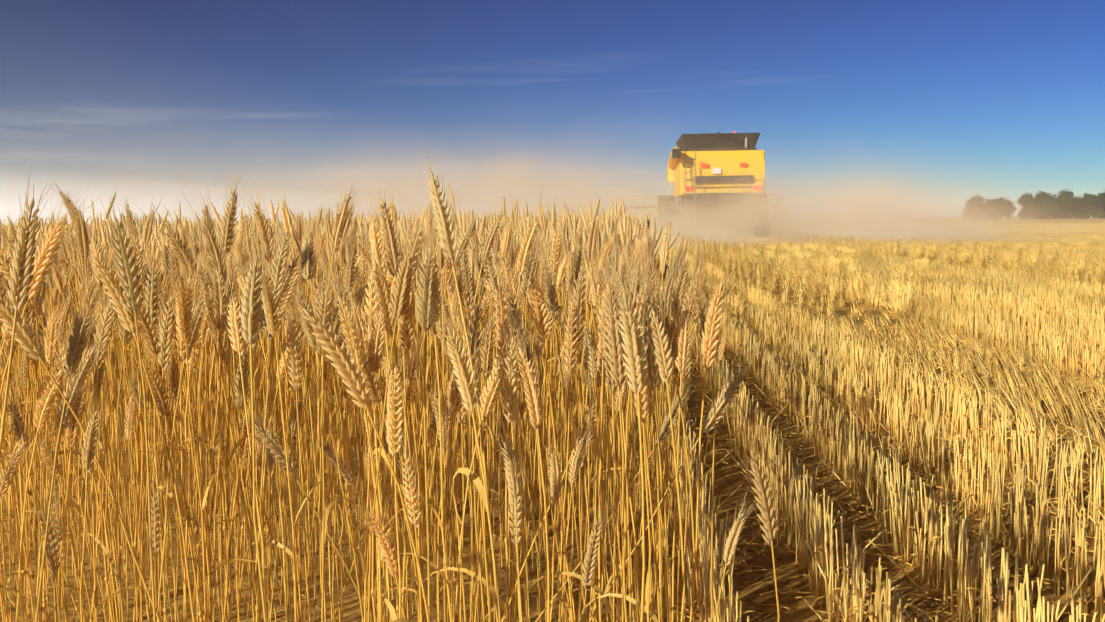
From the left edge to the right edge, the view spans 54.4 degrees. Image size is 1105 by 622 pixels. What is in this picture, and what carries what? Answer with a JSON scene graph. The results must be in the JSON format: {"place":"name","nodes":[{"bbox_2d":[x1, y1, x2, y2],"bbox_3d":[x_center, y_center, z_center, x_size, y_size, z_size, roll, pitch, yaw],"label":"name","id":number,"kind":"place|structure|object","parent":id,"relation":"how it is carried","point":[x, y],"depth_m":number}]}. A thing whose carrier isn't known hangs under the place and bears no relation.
{"place":"outdoors","nodes":[
{"label":"outdoors","id":0,"kind":"place"},
{"bbox_2d":[0,215,1104,621],"bbox_3d":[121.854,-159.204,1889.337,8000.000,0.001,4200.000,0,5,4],"label":"ground","id":1,"kind":"structure","parent":0,"point":[728,475],"depth_m":3.29},
{"bbox_2d":[625,132,787,237],"bbox_3d":[7.066,-5.414,47.728,7.960,4.634,12.949,0,5,4],"label":"combine harvester","id":2,"kind":"object","parent":1,"relation":"on","point":[732,143],"depth_m":42.19},
{"bbox_2d":[964,194,982,217],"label":"tree","id":3,"kind":"object","parent":1,"relation":"on","point":[974,205],"depth_m":215.14},
{"bbox_2d":[977,199,996,219],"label":"tree","id":4,"kind":"object","parent":1,"relation":"on","point":[986,208],"depth_m":214.43},
{"bbox_2d":[990,196,1004,218],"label":"tree","id":5,"kind":"object","parent":1,"relation":"on","point":[993,203],"depth_m":213.75},
{"bbox_2d":[1000,198,1016,218],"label":"tree","id":6,"kind":"object","parent":1,"relation":"on","point":[1005,208],"depth_m":211.80},
{"bbox_2d":[1015,197,1025,218],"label":"tree","id":7,"kind":"object","parent":1,"relation":"on","point":[1021,207],"depth_m":217.79},
{"bbox_2d":[1019,192,1036,219],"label":"tree","id":8,"kind":"object","parent":1,"relation":"on","point":[1026,197],"depth_m":212.69},
{"bbox_2d":[1030,194,1052,219],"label":"tree","id":9,"kind":"object","parent":1,"relation":"on","point":[1048,207],"depth_m":211.70},
{"bbox_2d":[1034,191,1055,218],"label":"tree","id":10,"kind":"object","parent":1,"relation":"on","point":[1044,195],"depth_m":213.20},
{"bbox_2d":[1051,189,1074,218],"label":"tree","id":11,"kind":"object","parent":1,"relation":"on","point":[1063,199],"depth_m":210.74},
{"bbox_2d":[1067,196,1088,218],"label":"tree","id":12,"kind":"object","parent":1,"relation":"on","point":[1078,206],"depth_m":211.12},
{"bbox_2d":[1079,191,1103,218],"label":"tree","id":13,"kind":"object","parent":1,"relation":"on","point":[1088,198],"depth_m":211.23},
{"bbox_2d":[1083,195,1102,218],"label":"tree","id":14,"kind":"object","parent":1,"relation":"on","point":[1095,202],"depth_m":210.28},
{"bbox_2d":[1097,193,1104,217],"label":"tree","id":15,"kind":"object","parent":1,"relation":"on","point":[1099,210],"depth_m":211.87},
{"bbox_2d":[1098,190,1104,216],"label":"tree","id":16,"kind":"object","parent":1,"relation":"on","point":[1101,195],"depth_m":211.43}
]}

